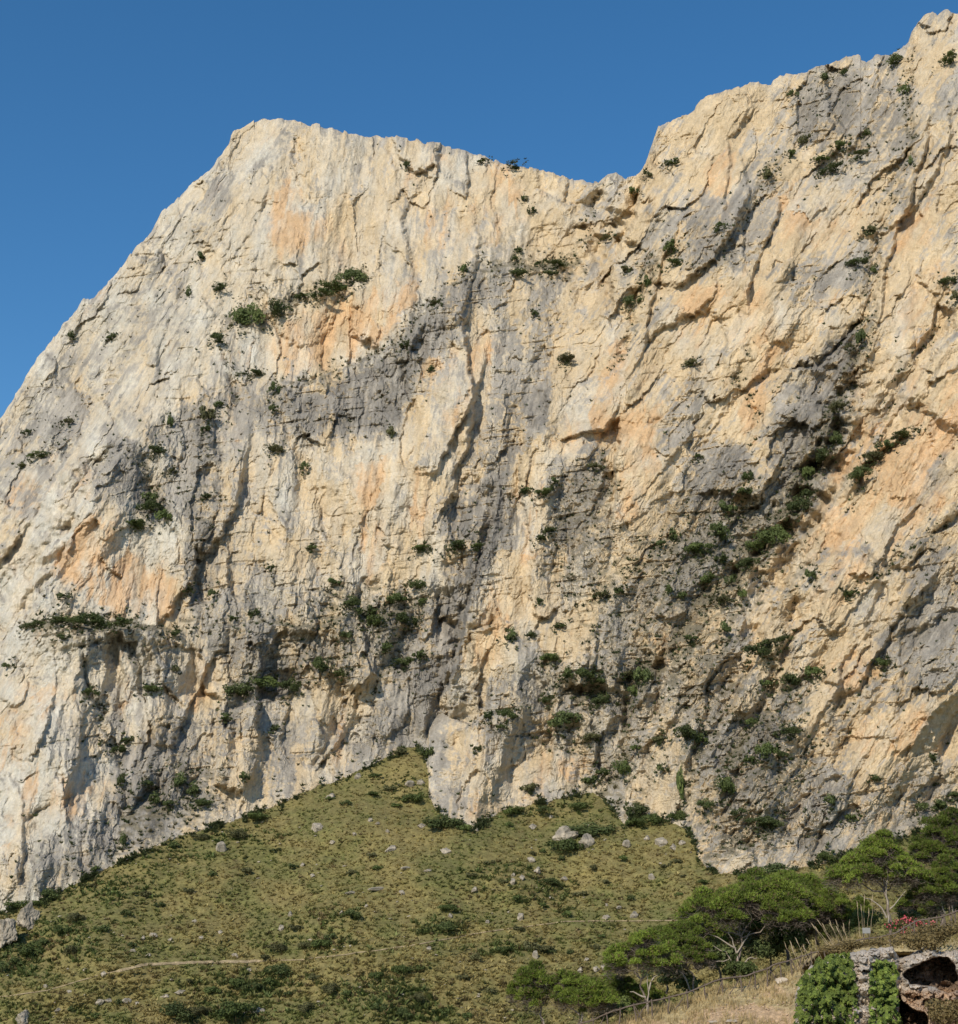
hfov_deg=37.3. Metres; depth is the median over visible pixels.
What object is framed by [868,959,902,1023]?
ivy
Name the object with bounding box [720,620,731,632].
shrub
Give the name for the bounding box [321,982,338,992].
shrub
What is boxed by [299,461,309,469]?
shrub
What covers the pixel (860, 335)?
shrub
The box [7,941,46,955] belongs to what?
shrub
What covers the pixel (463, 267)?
shrub
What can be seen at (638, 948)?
pine tree
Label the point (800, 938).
shrub
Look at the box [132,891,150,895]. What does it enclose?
shrub
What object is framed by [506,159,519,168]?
shrub
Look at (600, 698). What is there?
shrub
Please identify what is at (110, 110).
sky
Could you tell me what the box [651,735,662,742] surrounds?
shrub
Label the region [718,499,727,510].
shrub
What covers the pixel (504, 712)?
shrub
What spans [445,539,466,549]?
shrub
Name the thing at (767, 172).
shrub
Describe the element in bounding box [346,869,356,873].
shrub
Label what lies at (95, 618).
shrub
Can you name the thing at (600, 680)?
shrub
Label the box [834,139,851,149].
shrub
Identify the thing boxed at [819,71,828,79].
shrub
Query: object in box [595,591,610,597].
shrub
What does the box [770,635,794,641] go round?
shrub
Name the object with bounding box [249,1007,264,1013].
boulder
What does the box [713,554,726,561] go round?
shrub
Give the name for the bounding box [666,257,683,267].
shrub
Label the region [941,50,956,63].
shrub
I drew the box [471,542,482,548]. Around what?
shrub
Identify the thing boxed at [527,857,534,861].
boulder
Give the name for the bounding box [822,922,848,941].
shrub
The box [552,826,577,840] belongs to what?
boulder
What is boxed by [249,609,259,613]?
shrub
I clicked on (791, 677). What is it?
shrub
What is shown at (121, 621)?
shrub
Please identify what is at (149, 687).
shrub
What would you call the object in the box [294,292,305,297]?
shrub
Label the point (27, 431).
shrub
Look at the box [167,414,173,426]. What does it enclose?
shrub
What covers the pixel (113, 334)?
shrub
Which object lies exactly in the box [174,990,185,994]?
boulder
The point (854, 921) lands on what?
shrub
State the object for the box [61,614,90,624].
shrub
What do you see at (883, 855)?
pine tree
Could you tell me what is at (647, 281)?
shrub
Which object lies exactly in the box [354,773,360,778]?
boulder
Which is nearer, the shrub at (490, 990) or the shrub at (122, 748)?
the shrub at (490, 990)
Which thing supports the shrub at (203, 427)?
on the mountain
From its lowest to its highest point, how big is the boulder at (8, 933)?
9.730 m
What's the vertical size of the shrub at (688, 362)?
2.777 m
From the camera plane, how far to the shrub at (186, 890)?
429.44 m
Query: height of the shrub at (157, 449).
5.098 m
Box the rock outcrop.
[795,946,957,1023]
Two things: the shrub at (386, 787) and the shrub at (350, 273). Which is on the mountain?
the shrub at (350, 273)
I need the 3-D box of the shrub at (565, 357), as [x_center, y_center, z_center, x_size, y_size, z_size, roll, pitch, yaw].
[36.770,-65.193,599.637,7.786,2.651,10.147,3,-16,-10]
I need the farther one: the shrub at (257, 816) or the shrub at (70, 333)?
the shrub at (70, 333)
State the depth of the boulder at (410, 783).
479.34 m
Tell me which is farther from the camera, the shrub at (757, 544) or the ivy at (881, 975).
the shrub at (757, 544)
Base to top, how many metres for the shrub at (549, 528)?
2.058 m
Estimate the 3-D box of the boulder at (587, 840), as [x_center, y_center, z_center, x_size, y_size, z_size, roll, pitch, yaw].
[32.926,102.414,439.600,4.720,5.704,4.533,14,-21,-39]
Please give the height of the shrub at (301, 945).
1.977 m
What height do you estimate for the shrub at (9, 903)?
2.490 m
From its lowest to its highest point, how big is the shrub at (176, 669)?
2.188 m
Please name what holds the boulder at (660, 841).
on the hillside
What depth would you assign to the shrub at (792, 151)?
656.83 m
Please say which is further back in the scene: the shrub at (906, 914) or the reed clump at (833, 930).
the shrub at (906, 914)
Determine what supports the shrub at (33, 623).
on the mountain
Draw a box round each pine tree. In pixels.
[504,959,569,1023]
[547,968,621,1023]
[579,972,666,1013]
[595,967,646,1018]
[599,926,691,1013]
[628,919,689,1004]
[654,919,718,993]
[672,866,819,982]
[694,907,760,982]
[733,911,851,978]
[752,868,841,965]
[790,877,858,946]
[822,828,937,939]
[831,895,944,939]
[900,852,957,915]
[906,805,957,925]
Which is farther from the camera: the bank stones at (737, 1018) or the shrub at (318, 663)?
the shrub at (318, 663)
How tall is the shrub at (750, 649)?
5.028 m
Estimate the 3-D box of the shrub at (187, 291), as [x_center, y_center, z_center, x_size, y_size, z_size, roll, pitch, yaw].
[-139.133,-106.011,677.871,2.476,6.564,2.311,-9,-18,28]
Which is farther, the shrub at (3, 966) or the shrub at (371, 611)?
the shrub at (371, 611)
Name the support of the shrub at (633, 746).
on the mountain
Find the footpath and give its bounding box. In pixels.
[0,920,671,996]
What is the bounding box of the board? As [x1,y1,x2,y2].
[862,928,870,939]
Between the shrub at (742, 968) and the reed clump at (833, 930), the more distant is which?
the shrub at (742, 968)
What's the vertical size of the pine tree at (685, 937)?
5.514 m
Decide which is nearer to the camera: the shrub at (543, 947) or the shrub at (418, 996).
the shrub at (418, 996)
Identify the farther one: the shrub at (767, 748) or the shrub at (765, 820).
the shrub at (767, 748)
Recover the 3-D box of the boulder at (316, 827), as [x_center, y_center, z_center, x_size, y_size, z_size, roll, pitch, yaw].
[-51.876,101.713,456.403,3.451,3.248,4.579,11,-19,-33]
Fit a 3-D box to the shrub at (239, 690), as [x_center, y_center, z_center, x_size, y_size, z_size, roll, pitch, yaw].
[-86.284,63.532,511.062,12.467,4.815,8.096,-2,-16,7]
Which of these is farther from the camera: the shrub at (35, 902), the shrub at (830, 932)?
the shrub at (35, 902)
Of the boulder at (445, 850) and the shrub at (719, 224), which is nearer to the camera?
the boulder at (445, 850)
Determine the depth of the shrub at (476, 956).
384.92 m
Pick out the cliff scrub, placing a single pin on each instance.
(216, 824)
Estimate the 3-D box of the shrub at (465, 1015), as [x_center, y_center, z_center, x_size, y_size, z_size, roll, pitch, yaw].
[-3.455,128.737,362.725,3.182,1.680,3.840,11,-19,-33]
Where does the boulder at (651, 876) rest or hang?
on the hillside
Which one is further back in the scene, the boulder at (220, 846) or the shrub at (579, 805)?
the shrub at (579, 805)
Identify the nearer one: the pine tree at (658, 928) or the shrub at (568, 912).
the pine tree at (658, 928)
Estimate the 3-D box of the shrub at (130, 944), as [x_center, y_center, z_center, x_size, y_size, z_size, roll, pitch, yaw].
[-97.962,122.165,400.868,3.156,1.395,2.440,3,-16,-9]
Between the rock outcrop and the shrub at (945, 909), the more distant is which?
the shrub at (945, 909)
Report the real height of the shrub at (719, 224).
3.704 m
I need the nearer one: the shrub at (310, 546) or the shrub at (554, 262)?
the shrub at (310, 546)
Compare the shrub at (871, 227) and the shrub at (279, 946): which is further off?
the shrub at (871, 227)
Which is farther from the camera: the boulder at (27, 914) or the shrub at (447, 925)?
the boulder at (27, 914)
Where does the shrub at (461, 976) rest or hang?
on the hillside
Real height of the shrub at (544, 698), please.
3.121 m
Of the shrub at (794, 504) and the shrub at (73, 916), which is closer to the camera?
the shrub at (73, 916)
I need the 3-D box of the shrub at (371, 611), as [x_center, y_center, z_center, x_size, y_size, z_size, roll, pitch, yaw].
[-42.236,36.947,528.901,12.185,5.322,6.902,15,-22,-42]
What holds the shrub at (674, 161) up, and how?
on the mountain
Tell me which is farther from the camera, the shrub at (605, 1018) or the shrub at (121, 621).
the shrub at (121, 621)
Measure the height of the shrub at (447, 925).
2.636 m
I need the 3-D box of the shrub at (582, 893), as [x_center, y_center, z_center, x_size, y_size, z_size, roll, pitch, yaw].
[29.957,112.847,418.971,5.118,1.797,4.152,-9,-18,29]
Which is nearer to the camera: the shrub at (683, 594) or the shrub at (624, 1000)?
the shrub at (624, 1000)
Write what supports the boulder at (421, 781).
on the hillside
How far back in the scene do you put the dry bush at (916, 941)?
83.22 m
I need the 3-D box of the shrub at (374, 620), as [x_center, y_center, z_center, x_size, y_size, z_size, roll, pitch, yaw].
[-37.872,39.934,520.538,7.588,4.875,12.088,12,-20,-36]
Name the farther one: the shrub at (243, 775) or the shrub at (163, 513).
the shrub at (163, 513)
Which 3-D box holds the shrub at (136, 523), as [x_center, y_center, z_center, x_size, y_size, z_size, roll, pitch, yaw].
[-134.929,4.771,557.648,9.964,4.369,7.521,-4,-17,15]
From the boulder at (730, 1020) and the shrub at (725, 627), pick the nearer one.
the boulder at (730, 1020)
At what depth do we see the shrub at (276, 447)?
581.59 m
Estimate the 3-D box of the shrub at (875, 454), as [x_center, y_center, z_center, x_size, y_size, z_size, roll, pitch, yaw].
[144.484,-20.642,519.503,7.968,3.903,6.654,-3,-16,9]
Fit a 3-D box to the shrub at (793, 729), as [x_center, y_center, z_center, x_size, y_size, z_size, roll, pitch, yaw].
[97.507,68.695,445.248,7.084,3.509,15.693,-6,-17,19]
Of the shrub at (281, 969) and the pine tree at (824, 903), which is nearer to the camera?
the pine tree at (824, 903)
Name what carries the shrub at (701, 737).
on the mountain
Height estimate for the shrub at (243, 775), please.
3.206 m
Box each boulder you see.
[0,918,17,947]
[15,1010,29,1023]
[16,900,39,929]
[95,999,103,1004]
[122,998,131,1002]
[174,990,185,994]
[216,841,226,851]
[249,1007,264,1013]
[311,823,322,831]
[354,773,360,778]
[367,887,383,889]
[385,845,395,852]
[405,780,414,786]
[417,779,424,784]
[441,848,450,853]
[517,913,523,920]
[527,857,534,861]
[528,824,536,829]
[532,950,538,958]
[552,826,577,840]
[579,833,594,847]
[622,840,630,847]
[629,911,637,917]
[648,873,654,879]
[655,837,667,846]
[670,843,675,849]
[725,1019,736,1022]
[775,977,787,983]
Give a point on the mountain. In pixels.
(274, 229)
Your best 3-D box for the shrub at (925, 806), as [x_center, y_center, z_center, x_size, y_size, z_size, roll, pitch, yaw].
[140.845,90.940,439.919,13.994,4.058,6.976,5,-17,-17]
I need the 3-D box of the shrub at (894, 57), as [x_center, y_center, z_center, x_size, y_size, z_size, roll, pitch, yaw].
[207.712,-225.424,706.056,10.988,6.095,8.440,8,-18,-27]
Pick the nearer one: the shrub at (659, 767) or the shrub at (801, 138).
the shrub at (659, 767)
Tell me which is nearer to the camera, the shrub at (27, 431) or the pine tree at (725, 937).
the pine tree at (725, 937)
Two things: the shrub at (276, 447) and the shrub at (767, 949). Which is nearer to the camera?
the shrub at (767, 949)
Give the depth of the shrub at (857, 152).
641.85 m
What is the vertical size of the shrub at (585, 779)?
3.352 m
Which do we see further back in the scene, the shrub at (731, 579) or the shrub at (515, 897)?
the shrub at (731, 579)
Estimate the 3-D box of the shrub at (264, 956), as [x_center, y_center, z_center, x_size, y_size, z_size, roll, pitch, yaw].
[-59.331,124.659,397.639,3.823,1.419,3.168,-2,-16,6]
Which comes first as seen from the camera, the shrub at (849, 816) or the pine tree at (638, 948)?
the pine tree at (638, 948)
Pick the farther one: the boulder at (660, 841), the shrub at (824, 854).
the boulder at (660, 841)
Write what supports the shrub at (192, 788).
on the mountain
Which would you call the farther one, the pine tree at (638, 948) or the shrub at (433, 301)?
the shrub at (433, 301)
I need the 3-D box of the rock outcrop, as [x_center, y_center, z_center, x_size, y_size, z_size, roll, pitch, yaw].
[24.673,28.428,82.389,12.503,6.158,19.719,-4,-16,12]
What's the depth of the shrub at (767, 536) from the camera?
518.02 m
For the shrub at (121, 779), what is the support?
on the mountain
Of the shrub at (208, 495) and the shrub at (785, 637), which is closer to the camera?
the shrub at (785, 637)
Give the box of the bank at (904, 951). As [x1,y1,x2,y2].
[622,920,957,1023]
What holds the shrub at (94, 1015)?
on the hillside
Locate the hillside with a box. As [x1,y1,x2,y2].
[0,747,957,1023]
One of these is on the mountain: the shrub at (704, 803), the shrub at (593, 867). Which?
the shrub at (704, 803)
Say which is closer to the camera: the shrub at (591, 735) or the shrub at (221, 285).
the shrub at (591, 735)
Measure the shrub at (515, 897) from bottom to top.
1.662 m
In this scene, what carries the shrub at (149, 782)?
on the mountain
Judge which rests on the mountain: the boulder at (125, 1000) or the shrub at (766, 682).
the shrub at (766, 682)
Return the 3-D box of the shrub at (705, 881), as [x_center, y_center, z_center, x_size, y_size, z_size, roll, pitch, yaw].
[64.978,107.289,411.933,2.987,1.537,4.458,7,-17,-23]
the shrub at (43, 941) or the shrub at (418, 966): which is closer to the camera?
the shrub at (418, 966)
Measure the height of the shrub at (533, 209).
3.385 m
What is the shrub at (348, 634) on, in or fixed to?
on the mountain
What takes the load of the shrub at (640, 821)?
on the hillside
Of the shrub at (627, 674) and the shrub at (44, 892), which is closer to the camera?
the shrub at (44, 892)
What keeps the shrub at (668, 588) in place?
on the mountain
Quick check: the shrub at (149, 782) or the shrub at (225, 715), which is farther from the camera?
the shrub at (225, 715)
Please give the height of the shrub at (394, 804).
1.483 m
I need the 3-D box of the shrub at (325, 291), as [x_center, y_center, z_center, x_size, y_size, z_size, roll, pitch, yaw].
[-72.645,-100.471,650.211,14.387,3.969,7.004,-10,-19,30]
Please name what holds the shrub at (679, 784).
on the mountain
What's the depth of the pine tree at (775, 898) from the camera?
98.25 m
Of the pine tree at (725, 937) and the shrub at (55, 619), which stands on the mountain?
the shrub at (55, 619)
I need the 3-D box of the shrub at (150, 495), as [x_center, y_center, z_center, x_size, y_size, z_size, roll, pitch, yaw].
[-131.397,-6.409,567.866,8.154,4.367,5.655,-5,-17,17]
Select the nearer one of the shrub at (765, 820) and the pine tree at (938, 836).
the pine tree at (938, 836)
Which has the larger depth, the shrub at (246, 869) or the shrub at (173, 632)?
the shrub at (173, 632)
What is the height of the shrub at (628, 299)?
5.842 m
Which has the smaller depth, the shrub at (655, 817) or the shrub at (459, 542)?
the shrub at (655, 817)
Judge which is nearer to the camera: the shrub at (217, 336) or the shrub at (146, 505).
the shrub at (146, 505)
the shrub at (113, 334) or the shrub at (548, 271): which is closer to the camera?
the shrub at (548, 271)
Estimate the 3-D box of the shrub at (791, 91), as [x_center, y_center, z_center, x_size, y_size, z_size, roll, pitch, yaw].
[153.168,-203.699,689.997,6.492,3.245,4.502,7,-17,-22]
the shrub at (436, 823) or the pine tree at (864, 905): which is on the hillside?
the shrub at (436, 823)
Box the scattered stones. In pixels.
[7,780,774,1023]
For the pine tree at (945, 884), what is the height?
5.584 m
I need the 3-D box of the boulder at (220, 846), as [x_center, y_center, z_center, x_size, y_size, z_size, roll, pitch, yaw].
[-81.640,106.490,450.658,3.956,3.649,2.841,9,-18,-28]
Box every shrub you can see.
[0,957,22,969]
[3,900,27,907]
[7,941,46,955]
[20,429,31,433]
[20,620,45,627]
[26,450,50,458]
[28,937,50,945]
[29,900,43,905]
[41,888,61,898]
[47,615,64,623]
[49,924,72,933]
[56,593,72,598]
[56,632,64,638]
[59,418,74,422]
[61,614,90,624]
[62,945,81,954]
[65,912,84,921]
[67,331,73,336]
[81,612,111,628]
[81,688,100,695]
[84,1012,100,1018]
[93,925,108,930]
[106,332,116,339]
[107,617,132,626]
[111,745,126,751]
[117,776,125,782]
[119,831,125,844]
[120,909,131,914]
[121,737,134,741]
[125,519,146,530]
[127,942,137,946]
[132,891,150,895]
[136,499,164,510]
[139,491,159,500]
[142,685,163,691]
[145,780,153,785]
[147,444,164,454]
[149,790,159,801]
[154,508,172,519]
[154,902,166,906]
[158,1000,193,1021]
[162,800,173,805]
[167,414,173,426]
[167,467,175,473]
[169,840,180,846]
[170,666,180,671]
[171,630,180,634]
[174,771,186,786]
[182,888,194,892]
[186,284,190,296]
[187,780,198,793]
[187,1006,211,1014]
[190,834,209,839]
[195,798,213,805]
[197,251,203,259]
[199,405,216,419]
[200,425,210,430]
[202,493,211,497]
[204,986,221,992]
[207,588,215,595]
[207,870,217,875]
[210,332,224,342]
[212,281,225,291]
[214,401,222,407]
[214,999,258,1021]
[220,712,229,719]
[221,682,255,695]
[225,827,249,838]
[228,302,265,324]
[228,978,245,987]
[235,369,266,376]
[238,867,251,872]
[239,771,249,780]
[240,981,265,989]
[246,675,281,687]
[247,812,268,819]
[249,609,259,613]
[260,954,274,958]
[262,976,275,985]
[263,443,285,452]
[263,963,295,977]
[265,943,286,951]
[268,298,293,316]
[268,381,280,393]
[268,405,278,410]
[279,678,301,690]
[283,990,295,994]
[287,863,298,867]
[288,924,303,929]
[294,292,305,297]
[296,942,311,948]
[297,1002,313,1011]
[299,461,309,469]
[305,287,334,297]
[306,544,317,549]
[307,973,319,978]
[311,656,335,673]
[311,939,332,947]
[319,280,347,292]
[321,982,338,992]
[323,933,337,939]
[328,577,340,583]
[334,267,368,281]
[334,668,344,676]
[339,631,352,638]
[339,799,351,804]
[339,908,361,917]
[342,989,353,996]
[343,595,360,606]
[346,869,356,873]
[353,605,375,617]
[365,791,378,795]
[366,614,387,627]
[368,773,382,776]
[368,971,383,978]
[370,1002,386,1009]
[372,865,383,869]
[382,642,393,649]
[383,785,396,789]
[386,426,394,435]
[386,592,407,602]
[391,803,402,806]
[391,965,415,974]
[392,656,412,665]
[394,746,406,754]
[396,612,422,625]
[396,1006,413,1017]
[399,340,409,348]
[400,793,422,802]
[407,578,426,588]
[408,991,427,1004]
[411,544,430,551]
[412,650,425,657]
[415,746,434,757]
[415,964,431,970]
[421,814,465,827]
[429,299,439,305]
[431,1007,450,1014]
[434,921,457,930]
[437,904,457,910]
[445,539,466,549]
[455,824,472,829]
[455,973,467,978]
[457,1012,473,1018]
[460,264,467,272]
[466,872,476,875]
[470,952,481,959]
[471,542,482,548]
[476,158,485,162]
[483,711,492,718]
[483,860,494,863]
[485,988,497,992]
[495,946,513,952]
[497,708,517,718]
[504,805,526,814]
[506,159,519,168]
[506,626,515,640]
[508,268,528,277]
[512,895,526,899]
[513,925,523,929]
[520,487,529,492]
[521,783,536,791]
[523,940,540,950]
[526,207,536,211]
[533,487,553,494]
[534,805,555,811]
[536,535,546,539]
[537,944,554,951]
[539,653,558,660]
[540,877,564,885]
[542,695,554,702]
[543,259,569,267]
[543,270,557,274]
[544,526,554,531]
[545,837,584,852]
[545,949,556,952]
[547,709,582,726]
[554,623,565,627]
[557,352,574,362]
[561,910,572,915]
[562,665,574,677]
[565,821,616,834]
[567,802,588,809]
[571,891,586,895]
[575,668,599,678]
[580,732,601,741]
[580,775,597,783]
[586,462,601,466]
[590,693,609,703]
[590,864,597,869]
[594,1009,613,1021]
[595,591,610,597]
[595,677,605,683]
[595,767,610,775]
[600,233,609,240]
[606,994,632,1013]
[610,758,631,775]
[619,855,627,859]
[621,265,633,272]
[623,295,644,305]
[624,671,634,677]
[624,801,649,815]
[625,817,647,828]
[627,684,637,696]
[629,186,637,193]
[629,744,640,749]
[633,666,649,681]
[637,669,652,680]
[640,963,702,993]
[641,812,661,824]
[643,275,650,285]
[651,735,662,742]
[655,540,665,544]
[656,764,662,770]
[660,863,671,867]
[663,239,676,251]
[664,157,679,164]
[665,584,672,592]
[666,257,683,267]
[668,809,685,820]
[669,527,677,538]
[669,858,682,862]
[673,723,699,737]
[676,764,684,798]
[677,592,687,596]
[683,542,713,556]
[684,358,696,365]
[685,635,697,639]
[692,733,708,742]
[692,936,745,970]
[694,797,713,807]
[695,879,707,883]
[700,572,714,582]
[708,521,731,540]
[710,595,733,602]
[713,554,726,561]
[713,775,736,793]
[714,221,726,232]
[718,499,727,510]
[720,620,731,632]
[721,960,759,978]
[724,575,735,583]
[726,504,737,510]
[732,807,746,813]
[734,557,759,569]
[736,487,751,493]
[737,589,746,597]
[740,930,789,958]
[741,471,753,480]
[741,642,773,656]
[742,815,786,826]
[743,539,764,550]
[743,756,754,761]
[745,717,757,724]
[752,524,790,544]
[754,741,778,757]
[759,638,771,644]
[759,862,794,873]
[760,679,770,685]
[762,167,772,179]
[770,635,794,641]
[775,672,801,686]
[777,726,800,736]
[777,750,788,756]
[782,929,811,952]
[786,495,809,510]
[787,89,799,96]
[788,149,795,156]
[797,133,810,144]
[800,489,812,495]
[801,465,814,476]
[804,569,815,577]
[804,665,821,676]
[812,155,829,161]
[814,447,829,461]
[816,851,836,862]
[817,161,842,174]
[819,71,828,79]
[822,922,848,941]
[824,793,834,803]
[827,400,845,411]
[829,430,842,444]
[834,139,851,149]
[843,590,859,596]
[844,257,869,265]
[844,814,862,819]
[844,908,883,928]
[846,465,873,479]
[848,148,868,161]
[855,327,865,343]
[861,225,875,231]
[862,129,871,135]
[863,450,883,460]
[870,264,876,272]
[874,439,894,447]
[875,658,890,664]
[884,915,935,932]
[885,53,902,64]
[890,429,910,438]
[896,82,910,94]
[897,909,920,919]
[914,799,947,811]
[919,893,957,911]
[937,276,957,283]
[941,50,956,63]
[950,291,957,299]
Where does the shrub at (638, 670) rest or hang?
on the mountain
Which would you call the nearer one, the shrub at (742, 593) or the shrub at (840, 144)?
the shrub at (742, 593)
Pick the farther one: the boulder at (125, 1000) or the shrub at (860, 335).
the shrub at (860, 335)
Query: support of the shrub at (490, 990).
on the hillside
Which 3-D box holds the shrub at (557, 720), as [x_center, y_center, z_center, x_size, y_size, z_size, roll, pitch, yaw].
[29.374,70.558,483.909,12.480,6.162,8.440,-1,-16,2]
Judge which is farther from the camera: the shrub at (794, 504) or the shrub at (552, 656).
the shrub at (794, 504)
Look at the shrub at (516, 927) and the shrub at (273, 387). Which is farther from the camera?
the shrub at (273, 387)
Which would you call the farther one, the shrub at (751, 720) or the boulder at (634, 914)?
the shrub at (751, 720)
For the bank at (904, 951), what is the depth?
88.24 m
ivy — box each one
[793,952,859,1023]
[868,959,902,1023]
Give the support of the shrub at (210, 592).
on the mountain
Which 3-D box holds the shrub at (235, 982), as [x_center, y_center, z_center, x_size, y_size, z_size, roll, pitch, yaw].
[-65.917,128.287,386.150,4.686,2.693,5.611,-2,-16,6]
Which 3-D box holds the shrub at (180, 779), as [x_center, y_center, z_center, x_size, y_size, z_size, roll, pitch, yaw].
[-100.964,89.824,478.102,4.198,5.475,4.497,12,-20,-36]
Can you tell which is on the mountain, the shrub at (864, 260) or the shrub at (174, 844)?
the shrub at (864, 260)
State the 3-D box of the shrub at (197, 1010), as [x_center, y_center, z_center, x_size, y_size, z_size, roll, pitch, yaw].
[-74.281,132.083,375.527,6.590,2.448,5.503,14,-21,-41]
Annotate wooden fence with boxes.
[578,938,862,1023]
[863,909,957,945]
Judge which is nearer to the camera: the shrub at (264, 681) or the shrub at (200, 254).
the shrub at (264, 681)
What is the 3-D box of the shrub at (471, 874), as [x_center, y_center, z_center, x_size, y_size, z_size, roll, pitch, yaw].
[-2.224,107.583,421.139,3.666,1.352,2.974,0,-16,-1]
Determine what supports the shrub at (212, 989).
on the hillside
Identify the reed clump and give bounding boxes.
[784,938,821,966]
[810,919,850,952]
[857,894,872,936]
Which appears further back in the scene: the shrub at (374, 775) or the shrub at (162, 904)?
the shrub at (374, 775)
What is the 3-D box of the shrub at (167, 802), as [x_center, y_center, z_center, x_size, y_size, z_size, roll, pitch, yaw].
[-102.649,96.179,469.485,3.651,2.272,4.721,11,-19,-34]
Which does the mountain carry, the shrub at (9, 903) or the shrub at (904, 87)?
the shrub at (904, 87)
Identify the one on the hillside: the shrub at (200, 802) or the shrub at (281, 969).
the shrub at (281, 969)
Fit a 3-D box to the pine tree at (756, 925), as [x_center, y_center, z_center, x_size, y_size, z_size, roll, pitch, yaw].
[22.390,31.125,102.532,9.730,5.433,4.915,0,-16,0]
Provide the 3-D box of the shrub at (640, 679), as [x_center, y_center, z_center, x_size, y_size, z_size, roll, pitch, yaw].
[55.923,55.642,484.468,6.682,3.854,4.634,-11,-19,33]
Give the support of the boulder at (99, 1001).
on the hillside
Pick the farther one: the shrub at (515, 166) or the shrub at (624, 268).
the shrub at (515, 166)
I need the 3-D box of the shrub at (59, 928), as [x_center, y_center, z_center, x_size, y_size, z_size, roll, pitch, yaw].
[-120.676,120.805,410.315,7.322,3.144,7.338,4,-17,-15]
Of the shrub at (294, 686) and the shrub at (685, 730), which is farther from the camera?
the shrub at (294, 686)
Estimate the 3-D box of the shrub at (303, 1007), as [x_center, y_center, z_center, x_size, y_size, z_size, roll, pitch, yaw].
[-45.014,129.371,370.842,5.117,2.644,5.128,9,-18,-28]
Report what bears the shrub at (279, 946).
on the hillside
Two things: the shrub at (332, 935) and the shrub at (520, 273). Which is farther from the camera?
the shrub at (520, 273)
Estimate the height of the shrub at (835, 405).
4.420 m
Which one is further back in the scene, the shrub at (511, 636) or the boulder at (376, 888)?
the shrub at (511, 636)
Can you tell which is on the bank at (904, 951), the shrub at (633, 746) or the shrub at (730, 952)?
the shrub at (730, 952)
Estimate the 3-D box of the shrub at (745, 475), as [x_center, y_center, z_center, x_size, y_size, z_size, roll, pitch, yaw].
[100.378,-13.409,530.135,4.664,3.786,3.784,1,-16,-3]
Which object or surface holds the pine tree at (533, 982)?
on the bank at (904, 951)
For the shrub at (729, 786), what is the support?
on the mountain
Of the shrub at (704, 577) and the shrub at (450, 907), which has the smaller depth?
the shrub at (450, 907)
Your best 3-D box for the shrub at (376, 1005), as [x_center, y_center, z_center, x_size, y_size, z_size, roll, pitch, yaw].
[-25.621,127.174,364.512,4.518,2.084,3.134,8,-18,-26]
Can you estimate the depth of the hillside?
417.94 m
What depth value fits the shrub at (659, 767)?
458.11 m
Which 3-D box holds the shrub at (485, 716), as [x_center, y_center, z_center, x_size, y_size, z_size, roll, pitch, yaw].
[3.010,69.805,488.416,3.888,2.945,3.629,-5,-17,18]
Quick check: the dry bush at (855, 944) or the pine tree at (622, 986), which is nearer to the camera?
the dry bush at (855, 944)
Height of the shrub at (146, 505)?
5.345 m
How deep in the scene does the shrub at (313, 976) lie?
382.02 m
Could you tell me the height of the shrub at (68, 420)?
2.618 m
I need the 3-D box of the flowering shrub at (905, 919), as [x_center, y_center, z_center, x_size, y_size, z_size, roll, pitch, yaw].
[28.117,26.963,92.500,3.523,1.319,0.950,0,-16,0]
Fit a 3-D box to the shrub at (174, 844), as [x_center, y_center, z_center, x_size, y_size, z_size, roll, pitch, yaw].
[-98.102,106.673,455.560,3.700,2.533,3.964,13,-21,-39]
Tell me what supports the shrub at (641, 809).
on the hillside
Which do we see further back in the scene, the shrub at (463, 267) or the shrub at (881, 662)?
the shrub at (463, 267)
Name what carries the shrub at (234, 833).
on the hillside
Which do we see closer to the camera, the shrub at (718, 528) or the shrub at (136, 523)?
the shrub at (718, 528)
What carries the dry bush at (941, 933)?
on the rock outcrop
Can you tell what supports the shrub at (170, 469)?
on the mountain
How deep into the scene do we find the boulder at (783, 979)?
90.15 m
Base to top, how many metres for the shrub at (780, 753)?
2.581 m
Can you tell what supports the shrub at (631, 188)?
on the mountain
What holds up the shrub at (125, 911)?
on the hillside
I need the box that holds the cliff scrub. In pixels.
[0,26,957,918]
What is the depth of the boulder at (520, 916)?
403.77 m
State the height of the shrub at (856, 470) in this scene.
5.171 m
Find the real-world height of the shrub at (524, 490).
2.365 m
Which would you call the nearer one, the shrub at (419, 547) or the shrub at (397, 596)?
the shrub at (397, 596)
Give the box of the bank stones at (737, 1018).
[648,965,808,1023]
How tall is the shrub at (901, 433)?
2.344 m
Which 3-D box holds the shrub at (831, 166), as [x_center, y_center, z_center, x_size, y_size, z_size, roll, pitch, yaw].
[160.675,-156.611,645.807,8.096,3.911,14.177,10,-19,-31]
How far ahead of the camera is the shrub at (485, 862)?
429.25 m
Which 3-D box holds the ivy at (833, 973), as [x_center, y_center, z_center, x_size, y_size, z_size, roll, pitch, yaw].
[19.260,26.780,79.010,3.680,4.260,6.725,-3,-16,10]
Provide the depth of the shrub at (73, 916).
415.27 m
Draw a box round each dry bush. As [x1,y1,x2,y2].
[811,942,853,953]
[839,938,887,949]
[875,928,942,952]
[916,920,957,944]
[924,997,957,1023]
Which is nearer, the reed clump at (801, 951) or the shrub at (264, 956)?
the reed clump at (801, 951)
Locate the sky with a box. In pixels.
[0,0,957,417]
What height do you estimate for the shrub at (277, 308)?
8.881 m
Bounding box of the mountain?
[0,9,957,912]
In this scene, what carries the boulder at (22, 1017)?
on the hillside
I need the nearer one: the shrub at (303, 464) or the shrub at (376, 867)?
the shrub at (376, 867)
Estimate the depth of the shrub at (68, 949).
397.98 m
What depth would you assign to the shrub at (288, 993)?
381.17 m

